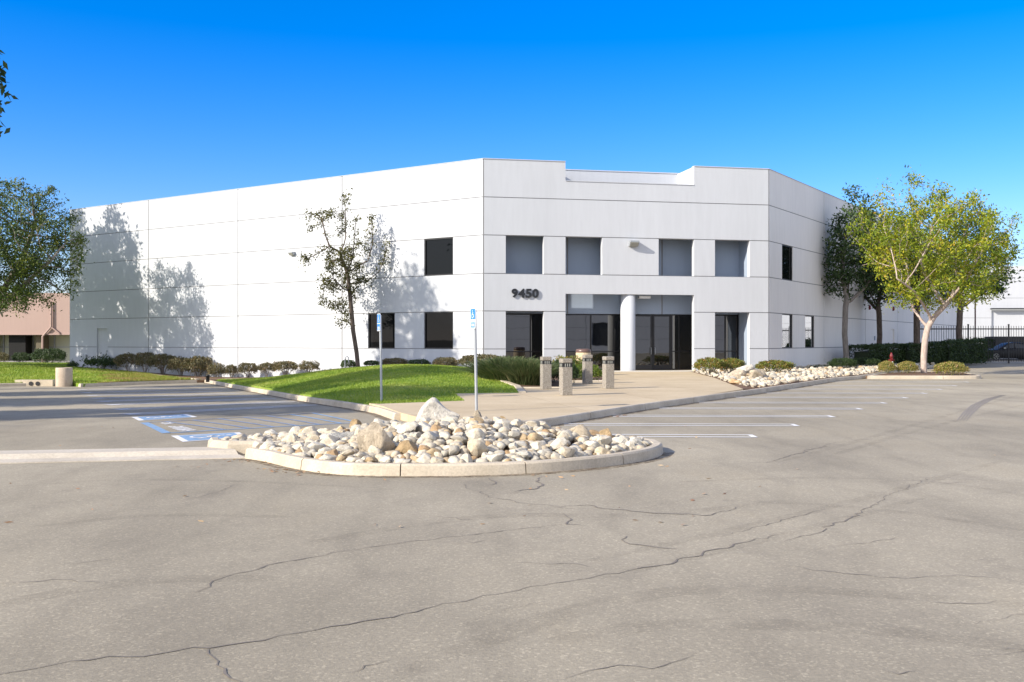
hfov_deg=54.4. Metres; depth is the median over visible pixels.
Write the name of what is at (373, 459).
stone
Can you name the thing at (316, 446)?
stone
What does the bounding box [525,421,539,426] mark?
stone
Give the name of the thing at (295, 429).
stone
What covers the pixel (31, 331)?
stucco building
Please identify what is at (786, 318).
window
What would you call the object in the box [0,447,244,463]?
concrete gutter
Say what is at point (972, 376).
tree island kerb
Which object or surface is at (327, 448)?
stone
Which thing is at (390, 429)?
stone
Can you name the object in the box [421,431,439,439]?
stone
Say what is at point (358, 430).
stone
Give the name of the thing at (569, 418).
kerb
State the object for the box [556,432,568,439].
stone
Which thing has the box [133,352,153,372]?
shrub
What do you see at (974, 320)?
slim pole
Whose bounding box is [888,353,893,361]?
hydrant
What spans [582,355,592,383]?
light bollard
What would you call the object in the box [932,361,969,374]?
shrub
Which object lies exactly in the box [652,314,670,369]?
glass door
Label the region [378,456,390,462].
stone
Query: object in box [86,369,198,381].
dry grass
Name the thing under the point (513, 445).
stone
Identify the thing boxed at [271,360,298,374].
shrub
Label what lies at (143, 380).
worn turf
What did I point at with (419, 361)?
shrub
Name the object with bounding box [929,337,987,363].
hedge
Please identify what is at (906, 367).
shrub
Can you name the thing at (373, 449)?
stone
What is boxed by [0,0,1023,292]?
sky
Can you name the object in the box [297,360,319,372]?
shrub
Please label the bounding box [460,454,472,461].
stone
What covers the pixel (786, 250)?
window
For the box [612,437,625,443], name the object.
stone
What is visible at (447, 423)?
stone
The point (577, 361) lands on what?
shrub
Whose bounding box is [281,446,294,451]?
stone
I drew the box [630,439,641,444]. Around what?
stone
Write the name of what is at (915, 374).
tree island soil
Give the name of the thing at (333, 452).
stone
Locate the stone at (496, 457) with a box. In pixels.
[489,453,504,461]
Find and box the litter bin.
[576,349,590,370]
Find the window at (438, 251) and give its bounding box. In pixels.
[425,237,452,275]
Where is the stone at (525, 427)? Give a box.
[520,425,528,430]
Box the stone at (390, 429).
[386,427,396,431]
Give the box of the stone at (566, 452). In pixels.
[558,445,574,457]
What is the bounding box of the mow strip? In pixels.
[120,370,601,392]
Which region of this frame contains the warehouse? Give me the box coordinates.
[962,266,1023,339]
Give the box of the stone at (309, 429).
[302,426,315,432]
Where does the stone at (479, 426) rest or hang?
on the rock island soil at (451, 434)
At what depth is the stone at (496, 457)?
12.88 m
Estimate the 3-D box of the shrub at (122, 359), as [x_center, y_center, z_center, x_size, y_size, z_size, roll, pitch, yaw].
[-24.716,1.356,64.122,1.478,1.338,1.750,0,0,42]
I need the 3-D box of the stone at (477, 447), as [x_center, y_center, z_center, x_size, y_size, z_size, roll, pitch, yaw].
[-0.465,1.434,13.338,0.297,0.238,0.230,19,-5,-44]
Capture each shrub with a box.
[0,352,9,361]
[11,352,29,361]
[29,347,66,362]
[66,358,79,366]
[79,353,118,368]
[112,352,140,369]
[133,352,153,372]
[146,353,175,374]
[166,356,196,375]
[179,355,213,376]
[206,362,225,376]
[225,364,237,377]
[237,362,257,377]
[257,361,274,376]
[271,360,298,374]
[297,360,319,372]
[340,360,355,367]
[363,360,379,365]
[377,357,408,364]
[407,358,430,364]
[432,356,458,365]
[455,353,505,365]
[551,355,581,365]
[552,359,580,382]
[576,364,601,379]
[692,357,726,373]
[721,357,744,372]
[755,359,795,371]
[807,364,828,367]
[827,357,856,367]
[853,357,880,365]
[876,360,896,372]
[896,360,918,372]
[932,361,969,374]
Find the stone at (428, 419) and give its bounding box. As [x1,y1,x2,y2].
[421,417,430,421]
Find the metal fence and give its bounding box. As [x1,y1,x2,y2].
[920,324,1023,362]
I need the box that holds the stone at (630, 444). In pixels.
[625,441,634,447]
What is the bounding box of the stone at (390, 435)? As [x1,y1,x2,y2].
[386,432,393,439]
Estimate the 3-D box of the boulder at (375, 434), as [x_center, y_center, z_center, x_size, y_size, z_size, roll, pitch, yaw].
[-1.805,1.393,13.519,0.475,0.602,0.407,0,0,17]
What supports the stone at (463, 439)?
on the rock island soil at (451, 434)
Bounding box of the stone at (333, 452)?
[326,449,337,455]
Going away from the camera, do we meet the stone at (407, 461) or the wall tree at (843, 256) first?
the stone at (407, 461)
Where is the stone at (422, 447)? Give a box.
[418,445,430,450]
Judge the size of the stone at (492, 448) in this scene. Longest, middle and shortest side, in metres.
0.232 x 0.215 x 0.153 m
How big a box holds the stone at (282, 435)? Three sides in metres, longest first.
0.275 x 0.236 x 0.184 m
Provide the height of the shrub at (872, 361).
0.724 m
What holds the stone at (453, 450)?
on the rock island soil at (451, 434)
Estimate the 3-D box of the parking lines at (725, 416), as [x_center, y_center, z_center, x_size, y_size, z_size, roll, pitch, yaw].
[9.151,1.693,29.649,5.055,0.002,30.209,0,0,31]
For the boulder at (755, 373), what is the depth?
39.41 m
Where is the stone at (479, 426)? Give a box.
[472,425,488,430]
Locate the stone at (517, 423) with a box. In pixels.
[511,419,521,427]
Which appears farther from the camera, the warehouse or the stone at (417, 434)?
the warehouse
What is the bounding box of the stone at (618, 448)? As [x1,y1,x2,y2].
[612,445,623,451]
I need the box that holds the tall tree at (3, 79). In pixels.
[0,50,17,197]
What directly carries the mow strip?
on the ground at (766, 606)
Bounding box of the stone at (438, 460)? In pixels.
[434,457,443,462]
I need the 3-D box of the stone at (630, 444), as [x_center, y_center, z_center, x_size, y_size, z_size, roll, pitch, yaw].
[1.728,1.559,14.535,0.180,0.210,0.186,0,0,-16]
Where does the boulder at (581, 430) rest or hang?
on the rock island soil at (451, 434)
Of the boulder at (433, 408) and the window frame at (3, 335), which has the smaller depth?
the boulder at (433, 408)
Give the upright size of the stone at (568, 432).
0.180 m
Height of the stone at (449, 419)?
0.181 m
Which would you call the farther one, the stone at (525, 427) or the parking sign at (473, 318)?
the parking sign at (473, 318)
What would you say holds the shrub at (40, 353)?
on the lawn at (75, 384)
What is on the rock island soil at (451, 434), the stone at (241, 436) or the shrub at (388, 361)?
the stone at (241, 436)
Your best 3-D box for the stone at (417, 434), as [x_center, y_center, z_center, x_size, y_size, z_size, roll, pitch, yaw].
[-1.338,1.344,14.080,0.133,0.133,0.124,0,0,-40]
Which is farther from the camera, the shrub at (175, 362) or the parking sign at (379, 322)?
the shrub at (175, 362)
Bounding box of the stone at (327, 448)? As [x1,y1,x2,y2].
[319,446,331,451]
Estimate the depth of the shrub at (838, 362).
54.21 m
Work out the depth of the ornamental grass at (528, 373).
33.68 m
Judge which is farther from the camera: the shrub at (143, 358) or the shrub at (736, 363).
the shrub at (143, 358)
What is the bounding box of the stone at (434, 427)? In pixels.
[430,424,441,430]
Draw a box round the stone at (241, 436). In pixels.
[231,434,247,439]
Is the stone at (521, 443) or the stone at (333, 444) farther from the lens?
the stone at (333, 444)
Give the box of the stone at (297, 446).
[292,443,303,450]
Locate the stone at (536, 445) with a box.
[528,441,545,451]
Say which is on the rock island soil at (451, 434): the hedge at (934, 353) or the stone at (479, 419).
the stone at (479, 419)
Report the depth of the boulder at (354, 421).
16.65 m
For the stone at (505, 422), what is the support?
on the rock island soil at (451, 434)
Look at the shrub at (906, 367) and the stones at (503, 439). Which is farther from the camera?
the shrub at (906, 367)
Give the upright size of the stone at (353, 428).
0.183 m
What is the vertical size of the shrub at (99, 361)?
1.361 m
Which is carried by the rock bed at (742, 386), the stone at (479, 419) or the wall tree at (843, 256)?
the wall tree at (843, 256)
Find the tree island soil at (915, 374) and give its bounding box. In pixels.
[866,372,971,378]
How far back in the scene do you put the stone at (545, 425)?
15.29 m
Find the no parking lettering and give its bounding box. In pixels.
[163,422,191,430]
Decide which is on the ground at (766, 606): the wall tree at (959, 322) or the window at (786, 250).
the wall tree at (959, 322)
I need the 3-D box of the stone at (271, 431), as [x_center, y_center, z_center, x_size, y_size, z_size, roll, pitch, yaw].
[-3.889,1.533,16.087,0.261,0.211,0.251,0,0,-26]
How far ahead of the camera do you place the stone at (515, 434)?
14.16 m
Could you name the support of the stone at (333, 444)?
on the rock island soil at (451, 434)
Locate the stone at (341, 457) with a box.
[336,454,345,460]
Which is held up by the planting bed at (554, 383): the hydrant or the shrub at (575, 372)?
the shrub at (575, 372)
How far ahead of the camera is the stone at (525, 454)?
13.06 m
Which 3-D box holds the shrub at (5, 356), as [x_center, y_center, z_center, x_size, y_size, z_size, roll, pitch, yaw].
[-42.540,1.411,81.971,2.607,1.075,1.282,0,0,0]
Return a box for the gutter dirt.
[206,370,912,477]
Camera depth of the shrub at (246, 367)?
57.38 m
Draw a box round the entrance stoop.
[614,370,692,371]
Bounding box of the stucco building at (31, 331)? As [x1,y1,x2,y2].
[0,293,69,361]
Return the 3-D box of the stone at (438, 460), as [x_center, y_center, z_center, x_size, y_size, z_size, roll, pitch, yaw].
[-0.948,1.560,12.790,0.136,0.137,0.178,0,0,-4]
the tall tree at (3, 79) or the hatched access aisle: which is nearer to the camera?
the hatched access aisle
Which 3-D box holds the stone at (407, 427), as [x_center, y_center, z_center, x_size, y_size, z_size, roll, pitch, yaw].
[-1.510,1.264,14.439,0.337,0.156,0.300,-21,15,11]
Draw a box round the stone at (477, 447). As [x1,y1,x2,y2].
[467,439,488,456]
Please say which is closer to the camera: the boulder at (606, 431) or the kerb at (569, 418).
the boulder at (606, 431)
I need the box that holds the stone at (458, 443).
[450,441,462,445]
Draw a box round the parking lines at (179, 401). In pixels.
[79,386,308,414]
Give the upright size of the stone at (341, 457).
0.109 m
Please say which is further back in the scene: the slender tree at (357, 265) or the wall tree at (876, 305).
the wall tree at (876, 305)
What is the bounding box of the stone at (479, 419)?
[469,417,483,421]
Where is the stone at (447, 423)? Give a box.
[440,421,449,427]
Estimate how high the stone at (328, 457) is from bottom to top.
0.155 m
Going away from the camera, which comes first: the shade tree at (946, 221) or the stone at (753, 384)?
the stone at (753, 384)
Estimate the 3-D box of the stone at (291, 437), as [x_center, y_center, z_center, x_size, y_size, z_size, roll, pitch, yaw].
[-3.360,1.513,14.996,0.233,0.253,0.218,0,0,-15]
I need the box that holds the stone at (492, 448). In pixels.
[487,444,498,452]
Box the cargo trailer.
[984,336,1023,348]
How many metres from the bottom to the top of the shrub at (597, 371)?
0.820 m
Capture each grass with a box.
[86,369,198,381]
[452,355,555,380]
[482,357,558,385]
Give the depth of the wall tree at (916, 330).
64.27 m
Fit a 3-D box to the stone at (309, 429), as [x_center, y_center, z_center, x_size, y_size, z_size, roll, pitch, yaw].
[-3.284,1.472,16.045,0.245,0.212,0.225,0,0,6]
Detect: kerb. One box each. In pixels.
[0,380,400,419]
[207,436,662,475]
[522,364,937,425]
[867,371,980,378]
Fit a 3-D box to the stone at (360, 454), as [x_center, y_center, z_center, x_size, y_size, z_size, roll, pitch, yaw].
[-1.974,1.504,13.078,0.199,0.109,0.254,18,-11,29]
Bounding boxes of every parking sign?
[377,314,382,400]
[470,308,477,410]
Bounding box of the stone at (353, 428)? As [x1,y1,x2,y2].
[350,425,360,431]
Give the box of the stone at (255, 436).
[251,433,262,439]
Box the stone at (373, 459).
[365,457,377,462]
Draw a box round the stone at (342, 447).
[336,444,353,451]
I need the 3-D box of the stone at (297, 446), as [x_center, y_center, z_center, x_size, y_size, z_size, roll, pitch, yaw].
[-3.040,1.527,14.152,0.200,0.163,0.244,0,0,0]
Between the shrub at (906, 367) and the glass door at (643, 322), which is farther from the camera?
the glass door at (643, 322)
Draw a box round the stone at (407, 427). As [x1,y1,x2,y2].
[396,422,418,433]
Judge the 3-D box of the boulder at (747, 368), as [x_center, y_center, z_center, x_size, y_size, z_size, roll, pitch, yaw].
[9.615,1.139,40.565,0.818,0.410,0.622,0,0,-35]
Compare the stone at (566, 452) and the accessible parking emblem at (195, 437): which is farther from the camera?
the accessible parking emblem at (195, 437)
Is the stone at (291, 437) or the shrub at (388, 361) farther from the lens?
the shrub at (388, 361)
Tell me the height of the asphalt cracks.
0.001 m
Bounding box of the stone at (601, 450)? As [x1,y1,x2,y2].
[594,446,609,453]
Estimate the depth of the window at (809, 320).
58.92 m
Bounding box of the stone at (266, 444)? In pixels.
[259,440,275,448]
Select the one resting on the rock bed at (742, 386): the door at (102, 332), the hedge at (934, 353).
the hedge at (934, 353)
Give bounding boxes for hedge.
[848,342,908,363]
[887,342,948,364]
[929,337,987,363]
[973,338,994,361]
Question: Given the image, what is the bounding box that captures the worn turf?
[97,379,201,382]
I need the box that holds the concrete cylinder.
[55,367,72,386]
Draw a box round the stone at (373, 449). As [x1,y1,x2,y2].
[368,445,381,453]
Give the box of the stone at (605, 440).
[597,436,611,444]
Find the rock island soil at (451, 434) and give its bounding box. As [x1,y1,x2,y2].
[311,431,610,462]
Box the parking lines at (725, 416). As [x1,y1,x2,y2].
[564,385,954,436]
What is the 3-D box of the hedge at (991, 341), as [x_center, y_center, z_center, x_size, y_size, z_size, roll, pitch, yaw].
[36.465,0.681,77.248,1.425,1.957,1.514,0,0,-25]
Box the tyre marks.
[958,395,1002,420]
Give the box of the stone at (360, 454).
[355,451,369,457]
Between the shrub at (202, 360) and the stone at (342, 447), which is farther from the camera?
the shrub at (202, 360)
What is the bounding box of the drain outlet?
[15,380,54,385]
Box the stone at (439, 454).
[434,452,443,457]
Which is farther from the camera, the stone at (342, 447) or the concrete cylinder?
the concrete cylinder
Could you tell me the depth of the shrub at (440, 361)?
49.22 m
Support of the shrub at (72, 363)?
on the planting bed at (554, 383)
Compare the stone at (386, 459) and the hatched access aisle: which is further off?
the hatched access aisle
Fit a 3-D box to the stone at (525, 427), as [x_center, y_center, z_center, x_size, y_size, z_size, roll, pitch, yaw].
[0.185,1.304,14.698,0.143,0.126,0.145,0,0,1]
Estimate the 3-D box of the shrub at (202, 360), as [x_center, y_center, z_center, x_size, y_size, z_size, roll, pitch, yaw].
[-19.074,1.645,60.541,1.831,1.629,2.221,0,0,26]
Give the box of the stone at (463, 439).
[450,435,468,444]
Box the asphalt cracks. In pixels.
[0,440,1023,681]
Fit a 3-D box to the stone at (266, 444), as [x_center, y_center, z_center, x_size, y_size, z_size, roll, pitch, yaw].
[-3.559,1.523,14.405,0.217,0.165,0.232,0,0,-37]
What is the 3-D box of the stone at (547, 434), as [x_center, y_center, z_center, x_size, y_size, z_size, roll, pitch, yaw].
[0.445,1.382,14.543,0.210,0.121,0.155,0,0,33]
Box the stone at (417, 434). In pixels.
[412,432,421,437]
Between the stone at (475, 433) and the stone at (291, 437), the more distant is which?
the stone at (291, 437)
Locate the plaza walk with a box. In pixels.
[369,370,742,421]
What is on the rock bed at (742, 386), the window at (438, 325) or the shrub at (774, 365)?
the shrub at (774, 365)
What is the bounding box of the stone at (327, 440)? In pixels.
[320,435,337,446]
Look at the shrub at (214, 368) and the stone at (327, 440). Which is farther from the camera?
the shrub at (214, 368)
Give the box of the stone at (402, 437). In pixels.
[399,434,406,441]
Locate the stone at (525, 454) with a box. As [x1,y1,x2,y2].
[515,450,532,458]
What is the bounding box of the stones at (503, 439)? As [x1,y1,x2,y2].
[220,419,651,462]
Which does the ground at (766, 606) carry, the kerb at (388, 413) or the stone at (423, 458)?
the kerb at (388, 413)
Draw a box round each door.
[98,328,107,368]
[635,314,651,369]
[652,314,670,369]
[991,310,1023,335]
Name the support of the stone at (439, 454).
on the rock island soil at (451, 434)
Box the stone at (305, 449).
[300,446,309,452]
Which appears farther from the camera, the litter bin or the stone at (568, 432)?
the litter bin
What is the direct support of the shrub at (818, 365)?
on the rock bed at (742, 386)
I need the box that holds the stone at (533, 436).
[527,432,543,441]
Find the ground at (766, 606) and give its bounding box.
[0,356,1023,681]
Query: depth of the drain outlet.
45.98 m
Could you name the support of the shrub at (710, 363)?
on the rock bed at (742, 386)
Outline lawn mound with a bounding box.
[219,366,518,404]
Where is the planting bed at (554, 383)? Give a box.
[85,367,601,386]
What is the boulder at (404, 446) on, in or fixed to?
on the rock island soil at (451, 434)
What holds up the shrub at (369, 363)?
on the planting bed at (554, 383)
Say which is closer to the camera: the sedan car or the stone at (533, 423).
the stone at (533, 423)
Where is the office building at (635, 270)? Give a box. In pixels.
[70,158,957,376]
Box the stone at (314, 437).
[306,434,319,439]
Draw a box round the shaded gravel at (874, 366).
[805,362,934,368]
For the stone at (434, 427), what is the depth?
14.32 m
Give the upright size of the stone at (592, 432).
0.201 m
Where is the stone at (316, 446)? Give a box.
[306,442,325,450]
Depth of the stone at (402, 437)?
13.88 m
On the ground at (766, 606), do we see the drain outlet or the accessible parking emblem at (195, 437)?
the accessible parking emblem at (195, 437)
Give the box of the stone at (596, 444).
[586,441,601,447]
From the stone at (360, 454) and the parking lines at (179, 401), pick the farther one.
the parking lines at (179, 401)
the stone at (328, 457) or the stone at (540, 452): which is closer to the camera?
the stone at (328, 457)
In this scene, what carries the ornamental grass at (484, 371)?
on the planting bed at (554, 383)
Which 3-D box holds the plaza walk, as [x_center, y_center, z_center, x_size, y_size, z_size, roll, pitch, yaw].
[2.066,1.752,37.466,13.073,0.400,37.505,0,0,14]
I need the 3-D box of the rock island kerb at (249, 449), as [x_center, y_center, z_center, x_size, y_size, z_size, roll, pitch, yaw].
[-1.004,1.730,15.332,5.602,0.440,5.848,0,0,-42]
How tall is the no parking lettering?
0.014 m
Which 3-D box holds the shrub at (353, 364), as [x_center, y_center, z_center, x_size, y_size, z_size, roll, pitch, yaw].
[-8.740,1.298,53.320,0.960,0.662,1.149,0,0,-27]
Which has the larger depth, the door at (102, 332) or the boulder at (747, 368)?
the door at (102, 332)
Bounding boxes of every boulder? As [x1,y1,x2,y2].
[320,431,354,438]
[349,419,361,427]
[357,422,396,452]
[395,440,417,453]
[415,397,459,421]
[472,410,481,416]
[556,424,591,438]
[599,428,611,434]
[730,369,746,378]
[736,364,754,372]
[749,369,764,378]
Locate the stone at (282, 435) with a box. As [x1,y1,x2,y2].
[278,432,289,439]
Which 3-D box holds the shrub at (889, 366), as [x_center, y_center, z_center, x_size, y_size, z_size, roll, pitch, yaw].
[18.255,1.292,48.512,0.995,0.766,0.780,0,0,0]
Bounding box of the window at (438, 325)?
[425,312,452,348]
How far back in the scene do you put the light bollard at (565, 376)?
28.37 m
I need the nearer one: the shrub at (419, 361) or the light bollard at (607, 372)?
the light bollard at (607, 372)
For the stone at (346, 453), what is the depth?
13.18 m
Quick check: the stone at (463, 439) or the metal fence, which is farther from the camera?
the metal fence
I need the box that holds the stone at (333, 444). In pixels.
[328,443,339,446]
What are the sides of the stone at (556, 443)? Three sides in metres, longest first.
0.278 x 0.189 x 0.184 m
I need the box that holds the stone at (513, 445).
[509,442,517,449]
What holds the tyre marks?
on the ground at (766, 606)
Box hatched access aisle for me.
[142,411,350,432]
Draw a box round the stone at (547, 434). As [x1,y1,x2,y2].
[537,431,549,436]
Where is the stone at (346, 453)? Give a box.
[342,450,354,456]
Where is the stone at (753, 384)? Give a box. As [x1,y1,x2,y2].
[750,381,756,387]
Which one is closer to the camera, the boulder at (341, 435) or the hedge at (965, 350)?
the boulder at (341, 435)
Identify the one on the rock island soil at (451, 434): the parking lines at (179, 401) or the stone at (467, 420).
the stone at (467, 420)
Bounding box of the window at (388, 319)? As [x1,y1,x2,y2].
[369,313,394,347]
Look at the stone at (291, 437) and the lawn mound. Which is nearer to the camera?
the stone at (291, 437)
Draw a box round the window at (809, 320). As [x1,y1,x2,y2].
[805,315,813,347]
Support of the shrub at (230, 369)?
on the planting bed at (554, 383)
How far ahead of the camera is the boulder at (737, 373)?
39.65 m
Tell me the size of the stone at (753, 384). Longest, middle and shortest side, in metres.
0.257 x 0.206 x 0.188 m
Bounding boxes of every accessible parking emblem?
[132,414,195,420]
[172,432,241,441]
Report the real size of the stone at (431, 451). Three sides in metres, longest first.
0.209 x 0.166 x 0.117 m
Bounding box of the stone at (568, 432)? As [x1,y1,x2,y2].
[560,430,573,437]
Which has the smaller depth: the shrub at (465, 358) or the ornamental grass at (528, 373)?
the ornamental grass at (528, 373)
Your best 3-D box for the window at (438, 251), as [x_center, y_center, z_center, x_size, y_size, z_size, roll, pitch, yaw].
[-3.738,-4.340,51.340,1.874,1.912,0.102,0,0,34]
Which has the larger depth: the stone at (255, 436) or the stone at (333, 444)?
the stone at (255, 436)
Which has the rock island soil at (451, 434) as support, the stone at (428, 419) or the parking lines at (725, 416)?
the stone at (428, 419)
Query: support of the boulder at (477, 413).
on the stones at (503, 439)
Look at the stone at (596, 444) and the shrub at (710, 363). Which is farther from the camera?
the shrub at (710, 363)
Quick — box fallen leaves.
[6,414,1020,526]
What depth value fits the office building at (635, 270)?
53.28 m
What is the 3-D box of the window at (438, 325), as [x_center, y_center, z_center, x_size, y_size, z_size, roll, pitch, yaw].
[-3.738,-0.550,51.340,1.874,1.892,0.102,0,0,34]
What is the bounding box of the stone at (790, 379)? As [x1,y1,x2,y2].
[786,378,794,381]
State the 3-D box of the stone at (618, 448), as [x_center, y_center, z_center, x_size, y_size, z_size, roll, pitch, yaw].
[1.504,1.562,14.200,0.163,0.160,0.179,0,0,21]
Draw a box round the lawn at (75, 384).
[0,362,161,386]
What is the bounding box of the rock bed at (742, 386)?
[694,364,929,389]
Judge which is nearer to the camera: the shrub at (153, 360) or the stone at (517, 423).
the stone at (517, 423)
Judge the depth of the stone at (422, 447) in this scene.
13.32 m
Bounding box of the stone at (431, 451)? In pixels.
[426,448,440,454]
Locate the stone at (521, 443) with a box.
[517,441,526,446]
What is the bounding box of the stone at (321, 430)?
[317,428,326,434]
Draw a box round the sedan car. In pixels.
[987,342,1023,360]
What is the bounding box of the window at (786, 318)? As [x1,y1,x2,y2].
[782,314,791,347]
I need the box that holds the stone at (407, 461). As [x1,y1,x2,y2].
[402,459,410,462]
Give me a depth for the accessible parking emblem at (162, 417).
22.54 m
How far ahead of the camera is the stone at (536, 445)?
13.76 m
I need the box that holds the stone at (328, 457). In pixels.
[321,454,336,459]
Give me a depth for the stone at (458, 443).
13.53 m
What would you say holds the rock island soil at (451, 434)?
on the ground at (766, 606)
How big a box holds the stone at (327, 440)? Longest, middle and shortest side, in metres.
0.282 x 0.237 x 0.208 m
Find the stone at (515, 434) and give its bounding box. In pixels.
[508,430,519,439]
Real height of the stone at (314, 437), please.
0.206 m
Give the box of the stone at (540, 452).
[537,450,545,456]
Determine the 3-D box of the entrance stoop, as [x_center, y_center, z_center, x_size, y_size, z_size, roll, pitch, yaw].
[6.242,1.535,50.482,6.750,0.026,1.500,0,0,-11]
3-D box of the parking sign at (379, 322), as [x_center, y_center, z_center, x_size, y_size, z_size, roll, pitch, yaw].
[-3.460,0.495,26.202,0.108,2.430,0.305,0,0,-23]
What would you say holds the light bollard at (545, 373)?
on the plaza walk
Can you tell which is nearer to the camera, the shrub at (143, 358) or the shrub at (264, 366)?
the shrub at (264, 366)
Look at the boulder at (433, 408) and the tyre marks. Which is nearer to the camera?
the boulder at (433, 408)
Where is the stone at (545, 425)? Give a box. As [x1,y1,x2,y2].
[539,421,551,428]
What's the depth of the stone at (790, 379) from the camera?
36.70 m
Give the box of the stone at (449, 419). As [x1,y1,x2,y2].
[441,416,458,423]
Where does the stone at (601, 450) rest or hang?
on the rock island soil at (451, 434)
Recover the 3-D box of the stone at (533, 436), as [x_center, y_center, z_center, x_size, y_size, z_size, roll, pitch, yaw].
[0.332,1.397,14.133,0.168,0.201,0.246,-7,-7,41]
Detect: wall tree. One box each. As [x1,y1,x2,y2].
[821,183,896,357]
[860,211,900,350]
[881,207,953,359]
[933,204,1023,338]
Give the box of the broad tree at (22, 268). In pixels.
[0,176,94,317]
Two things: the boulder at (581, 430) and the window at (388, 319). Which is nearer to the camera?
the boulder at (581, 430)
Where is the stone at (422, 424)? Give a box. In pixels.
[418,421,430,433]
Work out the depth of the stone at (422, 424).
14.49 m
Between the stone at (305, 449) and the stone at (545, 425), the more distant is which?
the stone at (545, 425)
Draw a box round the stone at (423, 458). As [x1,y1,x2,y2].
[416,454,430,462]
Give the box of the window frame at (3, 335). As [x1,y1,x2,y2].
[3,335,54,359]
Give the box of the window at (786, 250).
[782,245,791,280]
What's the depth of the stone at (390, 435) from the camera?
13.95 m
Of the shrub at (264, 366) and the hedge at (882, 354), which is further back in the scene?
the hedge at (882, 354)
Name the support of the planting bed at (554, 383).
on the ground at (766, 606)
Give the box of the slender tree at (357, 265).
[297,188,392,366]
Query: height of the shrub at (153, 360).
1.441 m
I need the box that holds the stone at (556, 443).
[549,437,566,450]
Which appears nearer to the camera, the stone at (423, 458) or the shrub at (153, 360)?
the stone at (423, 458)
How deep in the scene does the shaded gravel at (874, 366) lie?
57.13 m
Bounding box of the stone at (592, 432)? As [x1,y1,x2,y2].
[589,429,598,434]
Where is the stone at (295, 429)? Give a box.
[289,426,300,433]
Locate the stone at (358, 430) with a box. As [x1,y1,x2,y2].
[354,427,363,434]
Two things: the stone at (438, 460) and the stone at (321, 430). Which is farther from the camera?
the stone at (321, 430)
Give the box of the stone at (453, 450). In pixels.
[448,445,459,455]
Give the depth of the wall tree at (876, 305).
67.76 m
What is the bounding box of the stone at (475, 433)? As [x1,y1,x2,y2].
[466,428,485,439]
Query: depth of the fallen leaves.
12.79 m
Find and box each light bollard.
[540,357,551,388]
[559,358,571,395]
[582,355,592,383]
[602,356,613,388]
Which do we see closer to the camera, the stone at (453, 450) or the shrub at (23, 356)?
the stone at (453, 450)
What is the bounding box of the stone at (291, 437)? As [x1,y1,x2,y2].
[282,433,296,442]
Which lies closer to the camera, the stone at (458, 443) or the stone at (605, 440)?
the stone at (458, 443)
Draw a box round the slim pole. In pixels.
[974,300,975,337]
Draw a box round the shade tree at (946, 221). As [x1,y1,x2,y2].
[844,164,1023,372]
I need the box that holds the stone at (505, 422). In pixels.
[494,419,509,427]
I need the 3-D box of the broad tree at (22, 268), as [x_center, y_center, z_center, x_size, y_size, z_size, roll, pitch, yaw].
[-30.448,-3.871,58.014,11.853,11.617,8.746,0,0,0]
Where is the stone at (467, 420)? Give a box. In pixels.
[465,416,473,423]
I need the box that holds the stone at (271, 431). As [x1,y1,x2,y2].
[263,429,278,434]

